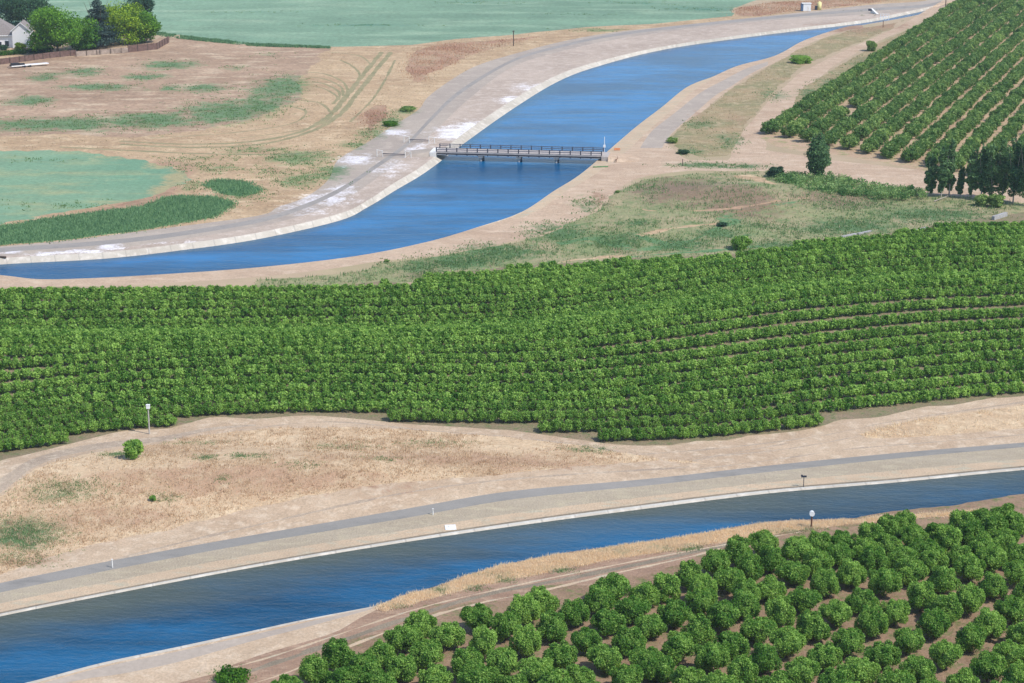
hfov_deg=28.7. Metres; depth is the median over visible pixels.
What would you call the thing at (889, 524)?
orchard tree
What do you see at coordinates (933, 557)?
orchard tree
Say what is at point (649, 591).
orchard tree
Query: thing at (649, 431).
orchard tree
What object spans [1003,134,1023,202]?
poplar tree
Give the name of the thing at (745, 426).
orchard tree
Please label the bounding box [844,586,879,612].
orchard tree
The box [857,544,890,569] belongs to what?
orchard tree
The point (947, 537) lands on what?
orchard tree
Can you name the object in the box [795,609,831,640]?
orchard tree
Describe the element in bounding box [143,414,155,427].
orchard tree
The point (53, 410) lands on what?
orchard tree
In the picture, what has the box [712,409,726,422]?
orchard tree
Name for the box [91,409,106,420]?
orchard tree
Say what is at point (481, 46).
rusty weeds
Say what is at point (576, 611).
orchard tree
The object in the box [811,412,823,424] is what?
orchard tree
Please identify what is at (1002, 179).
poplar tree
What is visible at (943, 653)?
orchard tree
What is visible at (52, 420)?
orchard tree
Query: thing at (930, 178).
poplar tree
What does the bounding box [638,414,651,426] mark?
orchard tree
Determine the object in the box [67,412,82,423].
orchard tree
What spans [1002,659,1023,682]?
orchard tree
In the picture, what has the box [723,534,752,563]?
orchard tree
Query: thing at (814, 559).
orchard tree
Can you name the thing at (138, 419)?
orchard tree
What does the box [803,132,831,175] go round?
poplar tree
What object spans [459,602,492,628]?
orchard tree
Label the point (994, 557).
orchard tree
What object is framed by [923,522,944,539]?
orchard tree
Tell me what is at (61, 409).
orchard tree
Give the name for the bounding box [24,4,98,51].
broadleaf tree
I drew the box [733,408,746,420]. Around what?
orchard tree
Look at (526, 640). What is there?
orchard tree
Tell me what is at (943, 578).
orchard tree
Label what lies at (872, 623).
orchard tree
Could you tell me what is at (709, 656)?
orchard tree
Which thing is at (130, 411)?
orchard tree
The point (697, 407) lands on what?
orchard tree
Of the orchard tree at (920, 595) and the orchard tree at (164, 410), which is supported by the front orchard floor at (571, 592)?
the orchard tree at (920, 595)
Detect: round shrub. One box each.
[0,44,9,49]
[14,42,26,48]
[122,439,144,459]
[149,495,155,500]
[214,664,250,682]
[383,120,398,126]
[399,106,416,111]
[666,137,677,142]
[676,149,689,153]
[716,222,727,226]
[730,235,752,250]
[765,166,784,176]
[789,55,813,63]
[866,40,877,50]
[974,194,988,205]
[987,193,1005,207]
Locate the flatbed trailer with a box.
[9,62,48,66]
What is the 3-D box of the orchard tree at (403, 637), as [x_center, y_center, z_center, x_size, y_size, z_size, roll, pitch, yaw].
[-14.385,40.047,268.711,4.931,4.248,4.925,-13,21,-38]
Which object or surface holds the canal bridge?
on the bank sand
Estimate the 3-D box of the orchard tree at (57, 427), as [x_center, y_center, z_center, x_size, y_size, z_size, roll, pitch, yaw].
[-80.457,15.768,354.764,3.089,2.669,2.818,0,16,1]
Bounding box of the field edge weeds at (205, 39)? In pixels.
[155,31,330,48]
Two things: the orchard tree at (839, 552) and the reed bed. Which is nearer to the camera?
the orchard tree at (839, 552)
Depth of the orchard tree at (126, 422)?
358.22 m
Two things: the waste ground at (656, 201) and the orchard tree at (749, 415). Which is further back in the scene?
the waste ground at (656, 201)
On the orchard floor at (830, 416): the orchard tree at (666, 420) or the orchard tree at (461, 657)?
the orchard tree at (666, 420)
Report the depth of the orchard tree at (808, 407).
366.69 m
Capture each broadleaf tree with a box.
[0,0,52,25]
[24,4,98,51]
[70,23,102,50]
[100,0,150,44]
[120,0,156,20]
[126,9,161,42]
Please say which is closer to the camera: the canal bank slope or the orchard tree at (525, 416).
the orchard tree at (525, 416)
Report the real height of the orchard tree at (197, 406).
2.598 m
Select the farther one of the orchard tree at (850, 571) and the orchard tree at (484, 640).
the orchard tree at (850, 571)
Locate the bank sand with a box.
[0,25,862,287]
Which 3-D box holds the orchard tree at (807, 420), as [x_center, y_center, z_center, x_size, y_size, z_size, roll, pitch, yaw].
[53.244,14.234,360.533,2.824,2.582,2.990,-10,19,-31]
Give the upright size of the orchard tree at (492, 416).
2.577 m
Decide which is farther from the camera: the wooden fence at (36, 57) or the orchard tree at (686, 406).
the wooden fence at (36, 57)
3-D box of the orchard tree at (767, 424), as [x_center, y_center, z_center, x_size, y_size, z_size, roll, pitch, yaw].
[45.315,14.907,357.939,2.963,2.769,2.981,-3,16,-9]
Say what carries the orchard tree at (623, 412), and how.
on the orchard floor at (830, 416)
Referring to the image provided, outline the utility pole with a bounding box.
[146,404,149,433]
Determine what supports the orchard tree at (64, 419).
on the orchard floor at (830, 416)
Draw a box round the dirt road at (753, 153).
[680,0,1023,202]
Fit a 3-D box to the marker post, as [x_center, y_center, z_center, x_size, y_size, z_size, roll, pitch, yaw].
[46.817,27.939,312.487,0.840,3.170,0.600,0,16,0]
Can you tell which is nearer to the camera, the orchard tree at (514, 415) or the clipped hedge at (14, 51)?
the orchard tree at (514, 415)
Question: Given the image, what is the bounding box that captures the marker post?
[809,510,814,526]
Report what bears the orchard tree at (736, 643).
on the front orchard floor at (571, 592)
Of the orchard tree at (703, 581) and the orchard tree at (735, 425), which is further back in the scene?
the orchard tree at (735, 425)
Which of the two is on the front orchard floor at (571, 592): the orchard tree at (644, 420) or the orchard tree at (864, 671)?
the orchard tree at (864, 671)
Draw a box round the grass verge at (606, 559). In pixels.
[373,510,969,610]
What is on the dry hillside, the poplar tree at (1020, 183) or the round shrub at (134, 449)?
the round shrub at (134, 449)
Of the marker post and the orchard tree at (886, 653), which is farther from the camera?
the marker post
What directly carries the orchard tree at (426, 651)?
on the front orchard floor at (571, 592)
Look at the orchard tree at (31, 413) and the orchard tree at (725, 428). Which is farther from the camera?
the orchard tree at (31, 413)
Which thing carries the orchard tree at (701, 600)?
on the front orchard floor at (571, 592)
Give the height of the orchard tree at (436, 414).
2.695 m
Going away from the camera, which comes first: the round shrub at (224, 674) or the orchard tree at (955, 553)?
the round shrub at (224, 674)
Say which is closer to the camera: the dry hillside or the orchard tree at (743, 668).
the orchard tree at (743, 668)
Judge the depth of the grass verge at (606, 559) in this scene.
300.52 m
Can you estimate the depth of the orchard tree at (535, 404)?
366.83 m
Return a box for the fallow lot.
[0,37,331,136]
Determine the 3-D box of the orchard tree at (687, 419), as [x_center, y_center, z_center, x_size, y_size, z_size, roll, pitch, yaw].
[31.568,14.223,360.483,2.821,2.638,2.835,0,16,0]
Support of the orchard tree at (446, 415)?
on the orchard floor at (830, 416)
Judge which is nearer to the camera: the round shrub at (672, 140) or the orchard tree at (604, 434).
the orchard tree at (604, 434)
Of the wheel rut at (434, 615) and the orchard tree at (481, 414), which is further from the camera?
the orchard tree at (481, 414)
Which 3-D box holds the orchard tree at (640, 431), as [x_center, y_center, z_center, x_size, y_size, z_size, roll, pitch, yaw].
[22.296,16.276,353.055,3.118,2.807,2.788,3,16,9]
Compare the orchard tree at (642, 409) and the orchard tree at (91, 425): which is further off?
the orchard tree at (642, 409)
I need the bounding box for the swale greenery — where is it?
[556,201,797,257]
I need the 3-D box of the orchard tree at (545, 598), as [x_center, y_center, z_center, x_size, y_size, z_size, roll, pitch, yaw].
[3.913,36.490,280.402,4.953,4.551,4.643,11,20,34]
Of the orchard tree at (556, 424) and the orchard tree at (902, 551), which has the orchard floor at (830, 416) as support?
the orchard tree at (556, 424)
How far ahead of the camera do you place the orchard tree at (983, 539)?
298.98 m
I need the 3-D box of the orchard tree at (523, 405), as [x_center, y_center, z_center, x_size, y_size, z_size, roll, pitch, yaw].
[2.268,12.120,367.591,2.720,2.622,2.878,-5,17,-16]
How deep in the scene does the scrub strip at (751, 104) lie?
715.64 m
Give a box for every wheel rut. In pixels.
[61,52,395,154]
[110,401,1023,560]
[187,532,799,682]
[208,543,727,682]
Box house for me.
[0,18,32,47]
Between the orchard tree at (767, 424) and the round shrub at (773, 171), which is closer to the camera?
the orchard tree at (767, 424)
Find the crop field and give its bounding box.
[0,0,754,46]
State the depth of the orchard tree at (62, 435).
349.82 m
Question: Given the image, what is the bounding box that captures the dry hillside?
[0,427,704,573]
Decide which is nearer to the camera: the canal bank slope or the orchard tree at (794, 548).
the orchard tree at (794, 548)
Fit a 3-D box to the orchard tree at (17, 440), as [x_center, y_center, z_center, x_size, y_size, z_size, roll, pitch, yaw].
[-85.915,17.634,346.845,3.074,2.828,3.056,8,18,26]
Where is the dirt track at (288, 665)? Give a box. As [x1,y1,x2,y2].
[180,518,855,682]
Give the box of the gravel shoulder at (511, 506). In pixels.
[0,447,1023,602]
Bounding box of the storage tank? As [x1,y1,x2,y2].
[815,1,821,9]
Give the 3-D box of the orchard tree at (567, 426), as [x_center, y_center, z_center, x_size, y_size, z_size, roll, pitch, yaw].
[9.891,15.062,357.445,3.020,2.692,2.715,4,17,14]
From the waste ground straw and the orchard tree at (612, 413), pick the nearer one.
the orchard tree at (612, 413)
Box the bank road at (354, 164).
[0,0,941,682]
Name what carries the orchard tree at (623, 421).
on the orchard floor at (830, 416)
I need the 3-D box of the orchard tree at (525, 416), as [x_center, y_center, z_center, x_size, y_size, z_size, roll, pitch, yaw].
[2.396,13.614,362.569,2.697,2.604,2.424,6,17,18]
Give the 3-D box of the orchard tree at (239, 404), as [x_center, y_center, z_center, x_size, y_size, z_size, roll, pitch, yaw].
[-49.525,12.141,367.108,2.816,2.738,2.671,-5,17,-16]
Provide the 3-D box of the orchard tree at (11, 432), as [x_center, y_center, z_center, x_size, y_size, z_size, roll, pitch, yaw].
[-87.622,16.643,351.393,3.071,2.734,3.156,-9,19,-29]
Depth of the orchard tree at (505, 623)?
271.19 m
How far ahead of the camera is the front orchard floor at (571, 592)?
279.21 m
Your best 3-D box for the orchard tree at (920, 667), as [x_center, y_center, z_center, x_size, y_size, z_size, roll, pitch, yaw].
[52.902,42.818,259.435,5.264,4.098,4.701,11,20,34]
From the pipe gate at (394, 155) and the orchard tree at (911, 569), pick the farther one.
the pipe gate at (394, 155)
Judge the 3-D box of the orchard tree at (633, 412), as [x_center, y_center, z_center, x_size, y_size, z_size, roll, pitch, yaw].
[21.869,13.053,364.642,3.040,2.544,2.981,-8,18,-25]
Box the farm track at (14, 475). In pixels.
[0,424,255,492]
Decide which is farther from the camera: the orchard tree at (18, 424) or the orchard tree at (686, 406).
the orchard tree at (686, 406)
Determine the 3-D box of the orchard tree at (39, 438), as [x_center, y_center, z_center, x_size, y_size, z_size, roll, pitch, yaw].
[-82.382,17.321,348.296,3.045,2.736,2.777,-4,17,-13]
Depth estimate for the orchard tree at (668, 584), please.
284.08 m
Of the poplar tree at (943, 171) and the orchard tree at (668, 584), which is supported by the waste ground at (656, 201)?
the poplar tree at (943, 171)
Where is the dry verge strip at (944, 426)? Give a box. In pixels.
[859,405,1023,437]
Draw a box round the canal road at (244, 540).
[0,443,1023,591]
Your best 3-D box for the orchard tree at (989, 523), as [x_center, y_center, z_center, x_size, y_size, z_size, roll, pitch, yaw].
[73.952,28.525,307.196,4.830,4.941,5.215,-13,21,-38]
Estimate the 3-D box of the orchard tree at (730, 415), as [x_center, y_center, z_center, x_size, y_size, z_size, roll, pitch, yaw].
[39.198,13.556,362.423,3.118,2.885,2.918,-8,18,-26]
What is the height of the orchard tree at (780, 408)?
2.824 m
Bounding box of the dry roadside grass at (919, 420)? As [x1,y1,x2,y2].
[861,403,1022,438]
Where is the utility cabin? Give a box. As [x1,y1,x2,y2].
[800,3,811,10]
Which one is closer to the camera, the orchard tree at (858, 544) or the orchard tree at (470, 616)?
the orchard tree at (470, 616)
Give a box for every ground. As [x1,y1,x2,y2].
[0,0,926,245]
[0,0,1008,445]
[255,171,1023,286]
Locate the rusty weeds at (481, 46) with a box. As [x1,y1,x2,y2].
[355,0,893,131]
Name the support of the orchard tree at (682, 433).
on the orchard floor at (830, 416)
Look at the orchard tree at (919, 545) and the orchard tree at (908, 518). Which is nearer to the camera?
the orchard tree at (919, 545)
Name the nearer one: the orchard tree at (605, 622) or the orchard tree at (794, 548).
the orchard tree at (605, 622)
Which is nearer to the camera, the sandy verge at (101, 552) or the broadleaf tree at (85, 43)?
the sandy verge at (101, 552)
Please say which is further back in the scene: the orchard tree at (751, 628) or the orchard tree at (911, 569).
the orchard tree at (911, 569)
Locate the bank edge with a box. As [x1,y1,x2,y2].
[0,466,1023,613]
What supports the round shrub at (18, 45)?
on the mown ground at (395, 82)
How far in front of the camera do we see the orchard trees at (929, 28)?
705.18 m
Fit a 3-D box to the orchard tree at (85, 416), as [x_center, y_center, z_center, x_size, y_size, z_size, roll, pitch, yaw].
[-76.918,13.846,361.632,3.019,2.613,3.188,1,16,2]
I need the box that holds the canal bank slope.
[6,11,906,257]
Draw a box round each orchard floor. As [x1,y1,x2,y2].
[0,212,1023,460]
[291,494,1023,682]
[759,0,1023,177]
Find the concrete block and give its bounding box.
[992,212,1007,219]
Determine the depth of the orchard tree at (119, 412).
362.52 m
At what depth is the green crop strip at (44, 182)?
571.68 m
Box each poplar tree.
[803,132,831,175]
[924,153,938,195]
[933,144,950,196]
[945,137,957,195]
[955,166,965,196]
[964,147,979,197]
[972,143,988,194]
[982,142,1000,194]
[996,137,1011,194]
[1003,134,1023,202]
[1013,144,1023,197]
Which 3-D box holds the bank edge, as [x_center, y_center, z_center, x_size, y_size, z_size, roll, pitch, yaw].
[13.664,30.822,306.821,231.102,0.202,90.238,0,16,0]
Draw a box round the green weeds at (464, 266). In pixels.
[0,0,1017,681]
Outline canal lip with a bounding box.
[1,467,1023,613]
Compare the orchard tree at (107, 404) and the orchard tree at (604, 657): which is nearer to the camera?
the orchard tree at (604, 657)
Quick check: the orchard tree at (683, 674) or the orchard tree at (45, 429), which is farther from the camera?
the orchard tree at (45, 429)
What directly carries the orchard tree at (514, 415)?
on the orchard floor at (830, 416)
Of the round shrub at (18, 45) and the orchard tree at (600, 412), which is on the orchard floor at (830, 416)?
the orchard tree at (600, 412)
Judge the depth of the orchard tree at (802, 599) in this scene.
279.87 m
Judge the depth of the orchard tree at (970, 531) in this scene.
303.59 m
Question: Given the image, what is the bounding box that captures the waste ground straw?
[254,25,1022,284]
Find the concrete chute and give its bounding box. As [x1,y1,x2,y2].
[868,8,877,13]
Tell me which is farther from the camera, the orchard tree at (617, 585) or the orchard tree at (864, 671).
the orchard tree at (617, 585)
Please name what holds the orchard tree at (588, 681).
on the front orchard floor at (571, 592)
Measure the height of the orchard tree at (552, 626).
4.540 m
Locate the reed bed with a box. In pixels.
[765,170,928,199]
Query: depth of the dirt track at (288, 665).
285.86 m
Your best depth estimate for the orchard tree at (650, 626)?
271.52 m
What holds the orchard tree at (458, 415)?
on the orchard floor at (830, 416)
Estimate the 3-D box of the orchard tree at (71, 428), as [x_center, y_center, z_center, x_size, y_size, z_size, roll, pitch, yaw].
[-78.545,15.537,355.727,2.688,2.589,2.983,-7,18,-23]
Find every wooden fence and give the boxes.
[0,50,75,63]
[76,48,127,55]
[127,36,168,51]
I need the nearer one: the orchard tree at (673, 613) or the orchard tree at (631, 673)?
the orchard tree at (631, 673)
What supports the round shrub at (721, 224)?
on the swale greenery
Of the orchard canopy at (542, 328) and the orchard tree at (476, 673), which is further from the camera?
the orchard canopy at (542, 328)
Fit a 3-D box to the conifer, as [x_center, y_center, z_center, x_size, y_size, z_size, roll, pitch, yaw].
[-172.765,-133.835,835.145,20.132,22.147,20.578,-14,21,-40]
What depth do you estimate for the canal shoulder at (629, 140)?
626.90 m
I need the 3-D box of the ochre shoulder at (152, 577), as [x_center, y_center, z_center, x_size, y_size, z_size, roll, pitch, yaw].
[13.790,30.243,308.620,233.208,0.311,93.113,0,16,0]
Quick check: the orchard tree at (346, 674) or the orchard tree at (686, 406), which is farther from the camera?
the orchard tree at (686, 406)
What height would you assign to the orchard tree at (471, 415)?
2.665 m
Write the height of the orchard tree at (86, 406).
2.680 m
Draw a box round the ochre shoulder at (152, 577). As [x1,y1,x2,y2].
[0,459,1023,611]
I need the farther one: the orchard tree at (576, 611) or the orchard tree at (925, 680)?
the orchard tree at (576, 611)
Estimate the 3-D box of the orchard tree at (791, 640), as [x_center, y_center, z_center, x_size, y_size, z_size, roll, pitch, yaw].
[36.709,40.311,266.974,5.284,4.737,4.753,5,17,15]
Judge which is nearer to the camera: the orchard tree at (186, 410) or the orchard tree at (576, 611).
the orchard tree at (576, 611)
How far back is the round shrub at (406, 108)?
683.50 m
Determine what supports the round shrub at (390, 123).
on the mown ground at (395, 82)
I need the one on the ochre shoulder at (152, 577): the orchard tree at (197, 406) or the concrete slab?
the concrete slab
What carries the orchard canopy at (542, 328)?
on the orchard floor at (830, 416)
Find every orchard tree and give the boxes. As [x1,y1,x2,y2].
[0,405,4,414]
[0,430,9,438]
[0,437,13,451]
[1,411,16,422]
[1,420,14,432]
[2,401,15,412]
[6,429,20,438]
[9,435,23,449]
[12,418,24,430]
[13,399,27,411]
[13,409,28,420]
[17,425,30,438]
[21,434,35,447]
[22,417,37,428]
[25,408,39,419]
[28,426,43,436]
[31,432,47,446]
[33,415,47,428]
[36,407,50,419]
[41,423,54,435]
[44,431,58,444]
[46,415,61,425]
[47,406,59,416]
[51,423,66,431]
[53,430,68,443]
[56,404,70,414]
[58,412,69,425]
[64,422,78,434]
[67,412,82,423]
[68,402,82,415]
[75,420,86,433]
[79,411,93,421]
[81,401,93,413]
[85,418,98,431]
[90,400,103,410]
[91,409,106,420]
[96,417,110,430]
[101,400,114,411]
[102,409,113,419]
[108,417,121,429]
[113,406,126,418]
[119,415,134,428]
[124,407,138,416]
[130,413,144,427]
[133,406,147,415]
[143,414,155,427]
[147,405,160,417]
[154,412,168,426]
[158,403,169,414]
[164,412,177,425]
[168,403,180,416]
[179,404,193,416]
[190,402,205,415]
[201,401,215,414]
[212,400,224,414]
[224,402,237,413]
[235,400,248,413]
[245,399,259,412]
[271,673,303,682]
[298,652,330,682]
[321,637,355,669]
[324,665,359,682]
[347,651,382,678]
[359,667,396,682]
[365,638,396,666]
[383,623,424,653]
[383,653,416,682]
[386,407,398,420]
[396,408,409,420]
[403,609,437,638]
[408,638,444,669]
[409,409,421,420]
[417,662,453,682]
[418,408,432,421]
[427,621,465,648]
[428,408,441,421]
[440,408,454,421]
[450,408,464,421]
[450,646,484,678]
[456,662,499,682]
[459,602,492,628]
[463,409,475,421]
[468,625,497,657]
[474,408,488,421]
[484,410,497,421]
[486,645,517,677]
[489,609,521,641]
[495,398,511,411]
[496,409,511,422]
[496,673,528,682]
[506,592,540,625]
[507,408,520,422]
[509,622,541,657]
[517,399,529,411]
[517,654,554,682]
[519,409,531,422]
[526,584,559,613]
[528,400,544,410]
[530,408,541,421]
[535,608,567,642]
[536,666,572,682]
[537,419,551,431]
[538,409,552,420]
[542,639,577,668]
[549,418,563,431]
[550,408,564,420]
[557,597,589,626]
[560,419,574,431]
[562,408,574,420]
[562,663,595,682]
[570,626,602,653]
[572,418,583,431]
[573,408,587,420]
[582,418,596,430]
[583,407,596,419]
[583,583,615,612]
[583,679,600,682]
[585,642,622,675]
[589,608,626,635]
[594,417,608,428]
[595,406,607,418]
[595,572,630,603]
[597,427,610,440]
[605,408,619,418]
[607,417,619,428]
[608,663,643,682]
[609,427,620,440]
[611,624,646,655]
[614,595,651,624]
[616,406,630,418]
[616,416,627,428]
[618,426,632,439]
[626,645,663,670]
[627,581,660,605]
[628,407,638,417]
[628,416,640,427]
[631,426,646,439]
[633,613,667,639]
[637,404,651,415]
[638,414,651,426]
[639,652,675,682]
[642,425,654,438]
[649,415,661,427]
[650,404,661,415]
[653,424,667,438]
[653,571,680,602]
[656,597,691,627]
[659,403,671,416]
[659,630,693,665]
[660,414,674,426]
[664,425,678,438]
[669,665,705,682]
[670,403,683,414]
[671,414,683,426]
[673,559,703,589]
[676,424,690,437]
[680,612,716,644]
[681,401,693,413]
[682,414,694,425]
[684,587,717,615]
[685,423,699,437]
[687,572,717,597]
[690,411,703,424]
[692,401,704,412]
[693,641,730,672]
[698,424,710,436]
[699,669,738,682]
[700,548,730,573]
[702,410,715,423]
[705,599,741,631]
[706,422,721,435]
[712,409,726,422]
[712,565,745,593]
[713,630,750,659]
[718,421,732,435]
[722,407,737,422]
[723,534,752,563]
[726,653,759,682]
[729,420,741,433]
[729,589,761,618]
[731,576,760,600]
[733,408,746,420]
[735,550,763,580]
[739,419,752,432]
[739,614,777,643]
[743,408,755,419]
[748,529,779,555]
[750,419,763,431]
[751,642,782,672]
[752,406,765,419]
[756,574,786,599]
[757,669,794,682]
[759,545,785,572]
[761,418,773,430]
[763,406,776,417]
[764,595,795,627]
[768,625,806,657]
[771,417,781,429]
[773,403,787,416]
[774,559,810,585]
[780,414,795,428]
[781,535,813,562]
[784,403,794,414]
[784,655,821,682]
[788,585,822,612]
[791,412,805,426]
[793,402,806,414]
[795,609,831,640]
[799,414,813,426]
[801,400,815,413]
[802,548,834,576]
[806,641,843,670]
[807,530,832,550]
[809,567,840,597]
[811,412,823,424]
[816,664,854,682]
[817,598,852,627]
[825,542,857,566]
[830,529,858,548]
[830,627,864,657]
[835,557,867,587]
[839,656,881,682]
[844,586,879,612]
[852,537,878,561]
[853,604,888,639]
[857,521,883,540]
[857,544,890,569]
[863,639,901,669]
[867,567,902,596]
[875,532,903,556]
[875,666,916,682]
[876,513,900,540]
[879,598,910,626]
[887,545,918,569]
[892,627,925,654]
[893,556,929,585]
[894,508,917,527]
[898,654,937,682]
[899,524,929,547]
[906,580,938,611]
[909,538,939,552]
[915,607,950,639]
[918,548,949,573]
[920,678,942,682]
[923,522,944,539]
[926,565,961,593]
[927,592,962,623]
[928,638,963,669]
[933,524,962,553]
[944,667,979,682]
[945,543,974,567]
[948,509,974,527]
[953,553,986,581]
[955,582,985,615]
[955,622,987,652]
[956,518,984,545]
[968,531,1000,554]
[969,650,1006,682]
[970,507,991,519]
[971,606,1007,637]
[976,543,1007,572]
[976,571,1008,598]
[979,511,1008,533]
[989,527,1020,549]
[990,503,1017,524]
[990,679,1011,682]
[992,639,1023,667]
[993,594,1023,624]
[1002,559,1023,585]
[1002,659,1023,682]
[1003,512,1023,535]
[1004,541,1023,561]
[1005,620,1023,644]
[1010,576,1023,600]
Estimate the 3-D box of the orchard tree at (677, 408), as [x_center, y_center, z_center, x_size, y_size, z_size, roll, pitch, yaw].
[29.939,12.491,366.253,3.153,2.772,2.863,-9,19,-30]
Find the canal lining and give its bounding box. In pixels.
[0,6,1023,682]
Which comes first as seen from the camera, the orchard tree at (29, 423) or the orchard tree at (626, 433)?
the orchard tree at (626, 433)
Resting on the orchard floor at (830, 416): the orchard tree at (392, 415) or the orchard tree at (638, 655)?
the orchard tree at (392, 415)
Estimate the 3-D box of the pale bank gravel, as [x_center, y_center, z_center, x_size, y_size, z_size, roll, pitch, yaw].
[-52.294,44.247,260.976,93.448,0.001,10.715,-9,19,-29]
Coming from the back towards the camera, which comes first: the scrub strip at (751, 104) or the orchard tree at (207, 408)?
the scrub strip at (751, 104)
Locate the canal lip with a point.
(545, 519)
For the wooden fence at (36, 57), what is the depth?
801.91 m
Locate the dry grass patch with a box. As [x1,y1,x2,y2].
[561,175,829,262]
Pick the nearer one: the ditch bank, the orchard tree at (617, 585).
the orchard tree at (617, 585)
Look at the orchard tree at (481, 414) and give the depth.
361.90 m
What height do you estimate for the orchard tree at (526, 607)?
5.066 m
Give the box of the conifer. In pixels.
[83,0,123,46]
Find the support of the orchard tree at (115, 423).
on the orchard floor at (830, 416)
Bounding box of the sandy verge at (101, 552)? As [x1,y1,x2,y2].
[0,396,1023,582]
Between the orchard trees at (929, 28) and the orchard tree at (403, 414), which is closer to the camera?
the orchard tree at (403, 414)
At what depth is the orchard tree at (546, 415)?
362.04 m
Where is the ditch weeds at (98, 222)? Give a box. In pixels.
[0,177,266,245]
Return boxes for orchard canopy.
[0,220,1023,412]
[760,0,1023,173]
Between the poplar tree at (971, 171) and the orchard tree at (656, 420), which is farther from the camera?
the poplar tree at (971, 171)
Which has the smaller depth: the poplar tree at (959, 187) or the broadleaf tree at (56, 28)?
the poplar tree at (959, 187)
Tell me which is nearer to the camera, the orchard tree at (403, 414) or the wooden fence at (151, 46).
the orchard tree at (403, 414)
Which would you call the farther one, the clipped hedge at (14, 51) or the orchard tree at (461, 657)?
the clipped hedge at (14, 51)
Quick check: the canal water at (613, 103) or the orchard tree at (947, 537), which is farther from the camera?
the canal water at (613, 103)
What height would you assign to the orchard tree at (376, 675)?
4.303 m
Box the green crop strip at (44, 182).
[0,150,191,224]
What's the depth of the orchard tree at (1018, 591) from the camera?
282.33 m
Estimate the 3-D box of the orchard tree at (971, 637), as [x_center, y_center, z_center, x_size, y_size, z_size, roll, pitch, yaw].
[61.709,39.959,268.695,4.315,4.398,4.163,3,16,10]
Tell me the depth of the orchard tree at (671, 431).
353.01 m
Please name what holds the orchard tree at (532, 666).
on the front orchard floor at (571, 592)
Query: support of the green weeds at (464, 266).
on the ground at (628, 184)
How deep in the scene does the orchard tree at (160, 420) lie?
359.64 m
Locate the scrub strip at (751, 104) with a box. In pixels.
[670,20,909,156]
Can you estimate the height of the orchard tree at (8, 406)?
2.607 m
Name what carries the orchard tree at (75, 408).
on the orchard floor at (830, 416)
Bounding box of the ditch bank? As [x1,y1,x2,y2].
[81,192,175,212]
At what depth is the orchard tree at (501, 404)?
366.95 m
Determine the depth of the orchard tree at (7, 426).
355.35 m
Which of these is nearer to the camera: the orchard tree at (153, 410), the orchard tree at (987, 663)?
the orchard tree at (987, 663)
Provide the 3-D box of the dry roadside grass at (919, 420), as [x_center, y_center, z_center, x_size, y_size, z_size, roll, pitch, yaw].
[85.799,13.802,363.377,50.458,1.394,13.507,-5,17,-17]
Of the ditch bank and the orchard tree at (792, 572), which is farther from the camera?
the ditch bank
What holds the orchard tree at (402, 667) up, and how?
on the front orchard floor at (571, 592)
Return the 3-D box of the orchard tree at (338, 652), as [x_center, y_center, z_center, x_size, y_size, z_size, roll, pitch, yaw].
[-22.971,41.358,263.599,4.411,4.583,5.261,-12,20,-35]
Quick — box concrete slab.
[445,524,455,529]
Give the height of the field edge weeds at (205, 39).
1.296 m
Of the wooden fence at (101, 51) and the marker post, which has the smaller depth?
the marker post
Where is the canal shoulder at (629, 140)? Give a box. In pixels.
[513,77,711,218]
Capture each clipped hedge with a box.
[0,48,26,55]
[26,48,53,53]
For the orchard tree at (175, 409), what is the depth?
364.96 m
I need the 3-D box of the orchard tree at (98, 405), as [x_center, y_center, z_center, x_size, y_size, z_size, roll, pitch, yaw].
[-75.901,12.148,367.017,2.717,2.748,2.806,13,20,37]
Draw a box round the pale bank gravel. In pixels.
[37,595,404,682]
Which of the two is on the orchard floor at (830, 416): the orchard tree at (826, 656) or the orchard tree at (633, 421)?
the orchard tree at (633, 421)
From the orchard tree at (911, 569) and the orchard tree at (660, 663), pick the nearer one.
the orchard tree at (660, 663)
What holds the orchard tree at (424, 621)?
on the front orchard floor at (571, 592)
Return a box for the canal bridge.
[401,143,639,162]
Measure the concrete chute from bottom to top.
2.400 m
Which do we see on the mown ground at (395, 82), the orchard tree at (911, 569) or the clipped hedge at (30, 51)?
the clipped hedge at (30, 51)
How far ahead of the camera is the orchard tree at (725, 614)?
273.79 m
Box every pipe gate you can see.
[377,150,409,157]
[404,136,434,143]
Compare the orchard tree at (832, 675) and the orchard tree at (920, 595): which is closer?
the orchard tree at (832, 675)
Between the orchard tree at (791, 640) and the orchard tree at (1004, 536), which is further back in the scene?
the orchard tree at (1004, 536)
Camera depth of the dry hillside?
329.91 m
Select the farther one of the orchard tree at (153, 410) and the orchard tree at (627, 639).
the orchard tree at (153, 410)
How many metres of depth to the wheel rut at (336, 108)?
680.17 m
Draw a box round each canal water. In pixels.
[0,11,923,278]
[0,470,1023,682]
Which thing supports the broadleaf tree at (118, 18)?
on the mown ground at (395, 82)
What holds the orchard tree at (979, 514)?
on the front orchard floor at (571, 592)
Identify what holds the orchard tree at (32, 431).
on the orchard floor at (830, 416)
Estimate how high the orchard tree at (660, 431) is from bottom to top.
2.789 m

